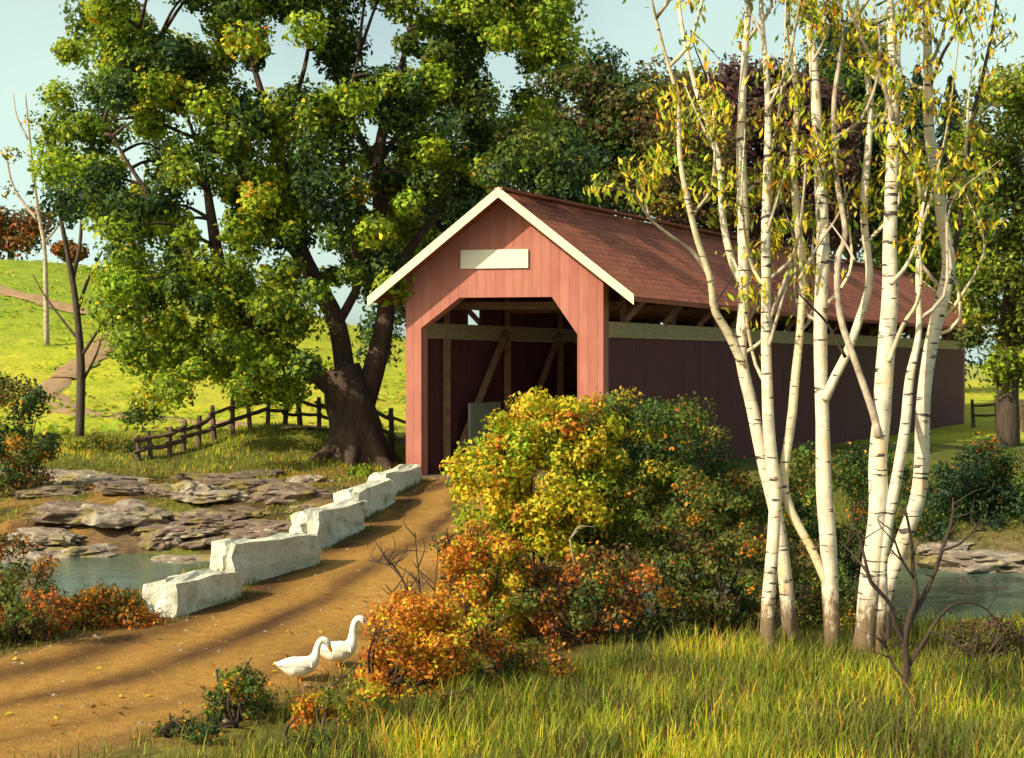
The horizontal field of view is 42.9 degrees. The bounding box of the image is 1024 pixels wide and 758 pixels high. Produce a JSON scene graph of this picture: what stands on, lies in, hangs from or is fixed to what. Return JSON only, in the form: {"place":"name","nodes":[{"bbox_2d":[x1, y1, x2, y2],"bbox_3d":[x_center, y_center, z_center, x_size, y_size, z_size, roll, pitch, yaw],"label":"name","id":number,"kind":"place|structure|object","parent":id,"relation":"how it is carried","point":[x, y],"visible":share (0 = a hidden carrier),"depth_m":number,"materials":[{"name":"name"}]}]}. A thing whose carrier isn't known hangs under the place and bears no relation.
{"place":"outdoors","nodes":[
{"label":"outdoors","id":0,"kind":"place"},
{"bbox_2d":[0,285,91,313],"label":"hill path","id":1,"kind":"structure","parent":0,"point":[35,298],"depth_m":91.30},
{"bbox_2d":[49,315,149,377],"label":"hill path","id":2,"kind":"structure","parent":0,"point":[62,371],"depth_m":74.17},
{"bbox_2d":[34,375,326,429],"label":"meadow path","id":3,"kind":"structure","parent":0,"point":[53,384],"depth_m":59.94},
{"bbox_2d":[2,421,405,477],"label":"mound grass","id":4,"kind":"structure","parent":0,"point":[160,441],"depth_m":36.68,"materials":[{"name":"plant"}]},
{"bbox_2d":[0,478,555,757],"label":"dirt road","id":5,"kind":"structure","parent":0,"point":[132,665],"depth_m":13.59,"materials":[{"name":"soil"}]},
{"bbox_2d":[0,483,538,757],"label":"pebbles","id":6,"kind":"object","parent":5,"relation":"on","point":[140,722],"visible":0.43,"depth_m":13.59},
{"bbox_2d":[5,480,539,743],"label":"fallen leaves","id":7,"kind":"object","parent":5,"relation":"on","point":[183,710],"visible":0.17,"depth_m":11.99,"materials":[{"name":"orange plant"}]},
{"bbox_2d":[274,637,331,681],"bbox_3d":[-1.951,2.634,12.196,0.548,0.418,0.202,0,1,-21],"label":"goose","id":8,"kind":"object","parent":5,"relation":"on","point":[298,667],"visible":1,"depth_m":12.13},
{"bbox_2d":[313,615,367,668],"bbox_3d":[-1.678,2.582,12.787,0.547,0.506,0.214,0,1,-19],"label":"goose","id":9,"kind":"object","parent":5,"relation":"on","point":[343,650],"visible":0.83,"depth_m":12.74},
{"bbox_2d":[0,259,1023,757],"bbox_3d":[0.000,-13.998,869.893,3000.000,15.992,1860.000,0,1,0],"label":"ground","id":10,"kind":"structure","parent":0,"point":[16,349],"depth_m":36.56,"materials":[{"name":"plant"}]},
{"bbox_2d":[0,204,58,259],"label":"round tree","id":11,"kind":"object","parent":10,"relation":"on","point":[20,230],"visible":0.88,"depth_m":120.23,"materials":[{"name":"brown plant"}]},
{"bbox_2d":[2,543,59,550],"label":"rock","id":12,"kind":"object","parent":10,"relation":"on","point":[42,547],"visible":0.24,"depth_m":27.30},
{"bbox_2d":[0,371,64,494],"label":"autumn shrub","id":13,"kind":"object","parent":10,"relation":"on","point":[19,473],"visible":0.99,"depth_m":30.83,"materials":[{"name":"green plant"}]},
{"bbox_2d":[0,93,67,345],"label":"slender tree","id":14,"kind":"object","parent":10,"relation":"on","point":[7,156],"visible":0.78,"depth_m":77.83,"materials":[{"name":"beige plant"}]},
{"bbox_2d":[0,546,73,562],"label":"rock","id":15,"kind":"object","parent":10,"relation":"on","point":[31,556],"visible":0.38,"depth_m":26.44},
{"bbox_2d":[0,531,75,643],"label":"autumn shrub","id":16,"kind":"object","parent":10,"relation":"on","point":[30,618],"visible":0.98,"depth_m":13.97,"materials":[{"name":"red plant"}]},
{"bbox_2d":[6,526,84,546],"bbox_3d":[-9.924,3.339,27.972,1.889,0.318,1.375,1,1,24],"label":"rock","id":17,"kind":"object","parent":10,"relation":"on","point":[52,536],"visible":0.84,"depth_m":27.54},
{"bbox_2d":[13,485,90,498],"bbox_3d":[-10.761,2.626,30.619,1.880,0.226,1.431,-3,2,-28],"label":"rock","id":18,"kind":"object","parent":10,"relation":"on","point":[48,491],"visible":0.97,"depth_m":30.25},
{"bbox_2d":[20,500,102,524],"bbox_3d":[-9.744,2.953,28.929,2.150,0.437,1.706,5,-1,-16],"label":"rock","id":19,"kind":"object","parent":10,"relation":"on","point":[54,511],"visible":0.61,"depth_m":28.31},
{"bbox_2d":[32,134,102,437],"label":"slender tree","id":20,"kind":"object","parent":10,"relation":"on","point":[81,374],"visible":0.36,"depth_m":43.91,"materials":[{"name":"brown plant"}]},
{"bbox_2d":[58,524,78,527],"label":"rock","id":21,"kind":"object","parent":10,"relation":"on","point":[67,525],"visible":0.71,"depth_m":28.31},
{"bbox_2d":[50,237,89,263],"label":"round tree","id":22,"kind":"object","parent":10,"relation":"on","point":[57,249],"visible":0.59,"depth_m":117.32,"materials":[{"name":"brown plant"}]},
{"bbox_2d":[61,480,87,485],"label":"rock","id":23,"kind":"object","parent":10,"relation":"on","point":[68,482],"visible":0.47,"depth_m":31.99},
{"bbox_2d":[63,513,85,519],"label":"rock","id":24,"kind":"object","parent":10,"relation":"on","point":[68,518],"visible":0.16,"depth_m":28.23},
{"bbox_2d":[0,468,156,483],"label":"rock","id":25,"kind":"object","parent":10,"relation":"on","point":[62,475],"visible":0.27,"depth_m":33.07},
{"bbox_2d":[44,543,120,556],"bbox_3d":[-9.268,3.673,27.267,2.712,0.431,1.498,1,0,-21],"label":"rock","id":26,"kind":"object","parent":10,"relation":"on","point":[99,550],"visible":0.34,"depth_m":26.96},
{"bbox_2d":[61,432,146,452],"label":"green shrub","id":27,"kind":"object","parent":10,"relation":"on","point":[79,445],"visible":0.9,"depth_m":37.24,"materials":[{"name":"green plant"}]},
{"bbox_2d":[71,474,136,484],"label":"rock","id":28,"kind":"object","parent":10,"relation":"on","point":[91,478],"visible":0.45,"depth_m":32.77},
{"bbox_2d":[1,563,209,637],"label":"bank grass","id":29,"kind":"structure","parent":10,"relation":"on","point":[208,566],"depth_m":16.73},
{"bbox_2d":[54,578,165,630],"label":"autumn shrub","id":30,"kind":"object","parent":10,"relation":"on","point":[100,599],"visible":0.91,"depth_m":14.72,"materials":[{"name":"orange plant"}]},
{"bbox_2d":[72,499,171,527],"bbox_3d":[-8.369,2.954,28.691,2.550,0.570,1.706,7,-2,-19],"label":"rock","id":31,"kind":"object","parent":10,"relation":"on","point":[129,512],"visible":0.86,"depth_m":28.13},
{"bbox_2d":[93,480,150,495],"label":"rock","id":32,"kind":"object","parent":10,"relation":"on","point":[127,487],"visible":0.69,"depth_m":29.88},
{"bbox_2d":[117,398,165,432],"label":"green shrub","id":33,"kind":"object","parent":10,"relation":"on","point":[139,415],"visible":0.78,"depth_m":46.91,"materials":[{"name":"green plant"}]},
{"bbox_2d":[130,521,185,536],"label":"rock","id":34,"kind":"object","parent":10,"relation":"on","point":[158,529],"visible":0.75,"depth_m":27.78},
{"bbox_2d":[137,532,185,551],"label":"rock","id":35,"kind":"object","parent":10,"relation":"on","point":[148,540],"visible":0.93,"depth_m":27.40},
{"bbox_2d":[141,484,185,498],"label":"rock","id":36,"kind":"object","parent":10,"relation":"on","point":[162,490],"visible":0.54,"depth_m":29.90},
{"bbox_2d":[151,554,210,563],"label":"rock","id":37,"kind":"object","parent":10,"relation":"on","point":[182,559],"visible":0.34,"depth_m":26.33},
{"bbox_2d":[161,480,217,497],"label":"rock","id":38,"kind":"object","parent":10,"relation":"on","point":[184,486],"visible":0.47,"depth_m":30.07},
{"bbox_2d":[157,525,223,538],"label":"rock","id":39,"kind":"object","parent":10,"relation":"on","point":[202,532],"visible":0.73,"depth_m":27.53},
{"bbox_2d":[0,464,382,541],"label":"bank grass","id":40,"kind":"structure","parent":10,"relation":"on","point":[345,478],"depth_m":31.73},
{"bbox_2d":[167,524,217,534],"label":"rock","id":41,"kind":"object","parent":10,"relation":"on","point":[204,526],"visible":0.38,"depth_m":27.73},
{"bbox_2d":[142,568,244,617],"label":"stone block","id":42,"kind":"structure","parent":10,"relation":"on","point":[188,592],"depth_m":15.53,"materials":[{"name":"stone"}]},
{"bbox_2d":[149,712,238,745],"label":"green shrub","id":43,"kind":"object","parent":10,"relation":"on","point":[169,725],"visible":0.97,"depth_m":10.44,"materials":[{"name":"green plant"}]},
{"bbox_2d":[177,536,224,548],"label":"rock","id":44,"kind":"object","parent":10,"relation":"on","point":[198,542],"visible":0.79,"depth_m":27.35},
{"bbox_2d":[0,258,405,436],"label":"meadow tufts","id":45,"kind":"object","parent":10,"relation":"on","point":[53,426],"visible":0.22,"depth_m":62.22,"materials":[{"name":"green plant"}]},
{"bbox_2d":[168,508,250,524],"bbox_3d":[-6.554,3.019,28.506,2.180,0.328,1.477,4,1,6],"label":"rock","id":46,"kind":"object","parent":10,"relation":"on","point":[200,516],"visible":0.81,"depth_m":28.16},
{"bbox_2d":[172,489,248,502],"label":"rock","id":47,"kind":"object","parent":10,"relation":"on","point":[213,496],"visible":0.98,"depth_m":29.26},
{"bbox_2d":[168,472,256,480],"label":"rock","id":48,"kind":"object","parent":10,"relation":"on","point":[187,476],"visible":0.38,"depth_m":32.79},
{"bbox_2d":[192,478,242,487],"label":"rock","id":49,"kind":"object","parent":10,"relation":"on","point":[220,482],"visible":0.21,"depth_m":31.71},
{"bbox_2d":[132,391,327,461],"bbox_3d":[-8.161,1.407,38.361,1.022,2.205,7.171,1,1,44],"label":"rail fence","id":50,"kind":"object","parent":10,"relation":"on","point":[183,429],"visible":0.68,"depth_m":37.86,"materials":[{"name":"brown wood"}]},
{"bbox_2d":[201,657,277,727],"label":"green shrub","id":51,"kind":"object","parent":10,"relation":"on","point":[231,686],"visible":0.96,"depth_m":10.85,"materials":[{"name":"green plant"}]},
{"bbox_2d":[212,519,275,529],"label":"rock","id":52,"kind":"object","parent":10,"relation":"on","point":[247,523],"visible":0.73,"depth_m":27.79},
{"bbox_2d":[225,505,270,516],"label":"rock","id":53,"kind":"object","parent":10,"relation":"on","point":[245,510],"visible":1,"depth_m":28.54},
{"bbox_2d":[224,477,284,491],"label":"rock","id":54,"kind":"object","parent":10,"relation":"on","point":[244,484],"visible":0.3,"depth_m":30.41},
{"bbox_2d":[221,519,291,538],"bbox_3d":[-5.037,3.180,27.843,2.532,0.274,1.878,-7,1,-3],"label":"rock","id":55,"kind":"object","parent":10,"relation":"on","point":[276,525],"visible":0.43,"depth_m":27.31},
{"bbox_2d":[231,470,284,477],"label":"rock","id":56,"kind":"object","parent":10,"relation":"on","point":[265,473],"visible":0.5,"depth_m":33.92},
{"bbox_2d":[209,532,321,584],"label":"stone block","id":57,"kind":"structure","parent":10,"relation":"on","point":[278,554],"depth_m":17.89,"materials":[{"name":"stone"}]},
{"bbox_2d":[246,527,288,533],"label":"rock","id":58,"kind":"object","parent":10,"relation":"on","point":[266,530],"visible":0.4,"depth_m":27.23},
{"bbox_2d":[142,476,425,622],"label":"verge grass","id":59,"kind":"structure","parent":10,"relation":"on","point":[338,542],"depth_m":19.05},
{"bbox_2d":[242,482,332,503],"bbox_3d":[-5.146,2.608,29.772,1.683,0.436,1.852,1,1,38],"label":"rock","id":60,"kind":"object","parent":10,"relation":"on","point":[280,493],"visible":0.87,"depth_m":29.35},
{"bbox_2d":[284,509,304,512],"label":"rock","id":61,"kind":"object","parent":10,"relation":"on","point":[291,511],"visible":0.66,"depth_m":28.45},
{"bbox_2d":[0,477,592,757],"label":"verge grass","id":62,"kind":"structure","parent":10,"relation":"on","point":[282,711],"depth_m":11.40,"materials":[{"name":"plant"}]},
{"bbox_2d":[286,504,315,508],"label":"rock","id":63,"kind":"object","parent":10,"relation":"on","point":[305,506],"visible":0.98,"depth_m":28.61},
{"bbox_2d":[285,474,334,482],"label":"rock","id":64,"kind":"object","parent":10,"relation":"on","point":[311,478],"visible":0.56,"depth_m":32.64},
{"bbox_2d":[25,0,595,468],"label":"oak tree","id":65,"kind":"object","parent":10,"relation":"on","point":[285,200],"visible":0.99,"depth_m":35.49,"materials":[{"name":"green plant"}]},
{"bbox_2d":[261,716,362,757],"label":"autumn shrub","id":66,"kind":"object","parent":10,"relation":"on","point":[320,734],"visible":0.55,"depth_m":10.08,"materials":[{"name":"brown plant"}]},
{"bbox_2d":[289,499,367,548],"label":"stone block","id":67,"kind":"structure","parent":10,"relation":"on","point":[330,524],"depth_m":21.45,"materials":[{"name":"stone"}]},
{"bbox_2d":[287,663,392,732],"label":"autumn shrub","id":68,"kind":"object","parent":10,"relation":"on","point":[312,702],"visible":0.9,"depth_m":10.76,"materials":[{"name":"orange plant"}]},
{"bbox_2d":[333,478,396,519],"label":"stone block","id":69,"kind":"structure","parent":10,"relation":"on","point":[376,495],"depth_m":25.70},
{"bbox_2d":[344,463,388,477],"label":"green shrub","id":70,"kind":"object","parent":10,"relation":"on","point":[364,471],"visible":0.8,"depth_m":34.19,"materials":[{"name":"green plant"}]},
{"bbox_2d":[377,408,405,450],"bbox_3d":[-3.580,1.635,38.075,0.293,2.302,2.702,-1,1,-43],"label":"rail fence","id":71,"kind":"object","parent":10,"relation":"on","point":[390,417],"visible":0.39,"depth_m":37.92,"materials":[{"name":"brown wood"}]},
{"bbox_2d":[367,464,421,493],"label":"stone block","id":72,"kind":"structure","parent":10,"relation":"on","point":[402,475],"depth_m":30.66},
{"bbox_2d":[368,515,461,635],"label":"bare shrub","id":73,"kind":"object","parent":10,"relation":"on","point":[400,575],"visible":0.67,"depth_m":12.04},
{"bbox_2d":[350,586,484,703],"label":"autumn shrub","id":74,"kind":"object","parent":10,"relation":"on","point":[422,644],"visible":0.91,"depth_m":11.56,"materials":[{"name":"orange plant"}]},
{"bbox_2d":[399,683,492,719],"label":"autumn shrub","id":75,"kind":"object","parent":10,"relation":"on","point":[443,701],"visible":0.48,"depth_m":11.21,"materials":[{"name":"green plant"}]},
{"bbox_2d":[342,103,612,366],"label":"broadleaf tree","id":76,"kind":"object","parent":10,"relation":"on","point":[561,179],"visible":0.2,"depth_m":47.16,"materials":[{"name":"green plant"}]},
{"bbox_2d":[426,516,542,644],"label":"autumn shrub","id":77,"kind":"object","parent":10,"relation":"on","point":[471,591],"visible":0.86,"depth_m":13.82,"materials":[{"name":"orange plant"}]},
{"bbox_2d":[446,623,581,686],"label":"autumn shrub","id":78,"kind":"object","parent":10,"relation":"on","point":[486,643],"visible":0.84,"depth_m":12.26,"materials":[{"name":"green plant"}]},
{"bbox_2d":[439,385,638,598],"bbox_3d":[0.361,1.513,17.036,2.642,2.887,1.556,0,1,0],"label":"flowering shrub","id":79,"kind":"object","parent":10,"relation":"on","point":[531,517],"visible":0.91,"depth_m":16.70,"materials":[{"name":"yellow plant"}]},
{"bbox_2d":[506,541,682,650],"bbox_3d":[0.872,2.332,14.146,1.877,1.220,1.387,0,1,0],"label":"autumn shrub","id":80,"kind":"object","parent":10,"relation":"on","point":[609,624],"visible":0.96,"depth_m":13.88,"materials":[{"name":"orange plant"}]},
{"bbox_2d":[551,524,652,621],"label":"bare shrub","id":81,"kind":"object","parent":10,"relation":"on","point":[573,534],"visible":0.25,"depth_m":14.62,"materials":[{"name":"plant"}]},
{"bbox_2d":[519,37,694,222],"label":"broadleaf tree","id":82,"kind":"object","parent":10,"relation":"on","point":[604,94],"visible":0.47,"depth_m":54.39,"materials":[{"name":"green plant"}]},
{"bbox_2d":[562,386,711,615],"bbox_3d":[1.610,1.674,17.433,1.994,3.176,1.749,0,1,0],"label":"round shrub","id":83,"kind":"object","parent":10,"relation":"on","point":[662,475],"visible":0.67,"depth_m":17.16,"materials":[{"name":"green plant"}]},
{"bbox_2d":[588,390,761,620],"bbox_3d":[2.330,2.068,19.049,2.742,3.839,2.269,0,1,0],"label":"round shrub","id":84,"kind":"object","parent":10,"relation":"on","point":[697,426],"visible":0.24,"depth_m":18.75,"materials":[{"name":"green plant"}]},
{"bbox_2d":[367,187,985,479],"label":"covered bridge","id":85,"kind":"structure","parent":10,"relation":"on","point":[591,301],"depth_m":36.42,"materials":[{"name":"wood"}]},
{"bbox_2d":[630,59,774,231],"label":"broadleaf tree","id":86,"kind":"object","parent":10,"relation":"on","point":[671,205],"visible":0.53,"depth_m":50.40,"materials":[{"name":"green plant"}]},
{"bbox_2d":[642,465,767,634],"bbox_3d":[2.250,2.003,14.938,1.591,1.976,1.354,0,1,0],"label":"autumn shrub","id":87,"kind":"object","parent":10,"relation":"on","point":[745,583],"visible":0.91,"depth_m":14.74,"materials":[{"name":"green plant"}]},
{"bbox_2d":[583,0,855,646],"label":"birch tree","id":88,"kind":"object","parent":10,"relation":"on","point":[737,342],"visible":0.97,"depth_m":13.75,"materials":[{"name":"white plant"}]},
{"bbox_2d":[718,590,780,628],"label":"green shrub","id":89,"kind":"object","parent":10,"relation":"on","point":[746,600],"visible":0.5,"depth_m":15.07,"materials":[{"name":"green plant"}]},
{"bbox_2d":[649,52,873,258],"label":"broadleaf tree","id":90,"kind":"object","parent":10,"relation":"on","point":[755,98],"visible":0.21,"depth_m":61.99,"materials":[{"name":"brown plant"}]},
{"bbox_2d":[679,0,862,656],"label":"birch tree","id":91,"kind":"object","parent":10,"relation":"on","point":[767,621],"visible":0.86,"depth_m":13.54,"materials":[{"name":"white plant"}]},
{"bbox_2d":[751,533,822,623],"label":"round shrub","id":92,"kind":"object","parent":10,"relation":"on","point":[804,578],"visible":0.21,"depth_m":16.55,"materials":[{"name":"green plant"}]},
{"bbox_2d":[737,440,838,614],"bbox_3d":[4.052,2.566,19.502,1.648,3.292,1.784,1,1,37],"label":"round shrub","id":93,"kind":"object","parent":10,"relation":"on","point":[762,511],"visible":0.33,"depth_m":19.27,"materials":[{"name":"green plant"}]},
{"bbox_2d":[795,561,898,628],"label":"green shrub","id":94,"kind":"object","parent":10,"relation":"on","point":[848,606],"visible":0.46,"depth_m":15.47,"materials":[{"name":"green plant"}]},
{"bbox_2d":[789,18,921,262],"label":"broadleaf tree","id":95,"kind":"object","parent":10,"relation":"on","point":[856,86],"visible":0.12,"depth_m":65.67,"materials":[{"name":"green plant"}]},
{"bbox_2d":[786,439,931,606],"bbox_3d":[5.664,2.765,21.553,2.749,3.599,2.290,0,1,0],"label":"round shrub","id":96,"kind":"object","parent":10,"relation":"on","point":[851,466],"visible":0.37,"depth_m":21.04,"materials":[{"name":"green plant"}]},
{"bbox_2d":[694,479,1023,626],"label":"bank grass","id":97,"kind":"structure","parent":10,"relation":"on","point":[845,502],"depth_m":26.68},
{"bbox_2d":[747,0,990,652],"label":"birch tree","id":98,"kind":"object","parent":10,"relation":"on","point":[825,562],"visible":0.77,"depth_m":13.63,"materials":[{"name":"white plant"}]},
{"bbox_2d":[793,0,1003,659],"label":"birch tree","id":99,"kind":"object","parent":10,"relation":"on","point":[871,615],"visible":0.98,"depth_m":13.22,"materials":[{"name":"white plant"}]},
{"bbox_2d":[839,485,1000,696],"bbox_3d":[3.707,1.961,11.619,1.543,2.104,0.824,0,1,0],"label":"bare shrub","id":100,"kind":"object","parent":10,"relation":"on","point":[910,617],"visible":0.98,"depth_m":11.62,"materials":[{"name":"wood"}]},
{"bbox_2d":[857,156,988,348],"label":"broadleaf tree","id":101,"kind":"object","parent":10,"relation":"on","point":[933,266],"visible":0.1,"depth_m":71.99,"materials":[{"name":"green plant"}]},
{"bbox_2d":[863,64,991,388],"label":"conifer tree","id":102,"kind":"object","parent":10,"relation":"on","point":[917,79],"visible":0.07,"depth_m":91.43,"materials":[{"name":"green plant"}]},
{"bbox_2d":[859,0,1018,645],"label":"birch tree","id":103,"kind":"object","parent":10,"relation":"on","point":[943,310],"visible":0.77,"depth_m":13.85,"materials":[{"name":"white plant"}]},
{"bbox_2d":[914,540,974,554],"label":"rock","id":104,"kind":"object","parent":10,"relation":"on","point":[933,548],"visible":0.77,"depth_m":26.00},
{"bbox_2d":[901,75,1019,387],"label":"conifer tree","id":105,"kind":"object","parent":10,"relation":"on","point":[940,129],"visible":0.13,"depth_m":95.48,"materials":[{"name":"green plant"}]},
{"bbox_2d":[897,432,1023,543],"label":"round shrub","id":106,"kind":"object","parent":10,"relation":"on","point":[985,453],"visible":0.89,"depth_m":26.83,"materials":[{"name":"green plant"}]},
{"bbox_2d":[916,549,1023,572],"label":"rock","id":107,"kind":"object","parent":10,"relation":"on","point":[977,561],"visible":0.88,"depth_m":25.00,"materials":[{"name":"stone"}]},
{"bbox_2d":[929,55,1023,446],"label":"broadleaf tree","id":108,"kind":"object","parent":10,"relation":"on","point":[998,273],"visible":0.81,"depth_m":45.91,"materials":[{"name":"green plant"}]},
{"bbox_2d":[941,613,1023,676],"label":"autumn shrub","id":109,"kind":"object","parent":10,"relation":"on","point":[992,642],"visible":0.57,"depth_m":12.82,"materials":[{"name":"brown plant"}]},
{"bbox_2d":[971,398,1023,431],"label":"rail fence","id":110,"kind":"object","parent":10,"relation":"on","point":[974,415],"visible":0.63,"depth_m":58.57,"materials":[{"name":"brown wood"}]},
{"bbox_2d":[0,554,1023,625],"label":"stream water","id":111,"kind":"structure","parent":0,"point":[137,571],"depth_m":23.72,"materials":[{"name":"liquid"}]},
{"bbox_2d":[0,0,1023,363],"label":"sky","id":112,"kind":"structure","parent":0,"point":[28,28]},
{"bbox_2d":[122,600,1023,757],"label":"tall grass","id":113,"kind":"structure","parent":0,"point":[704,708],"depth_m":10.90,"materials":[{"name":"plant"}]}
]}

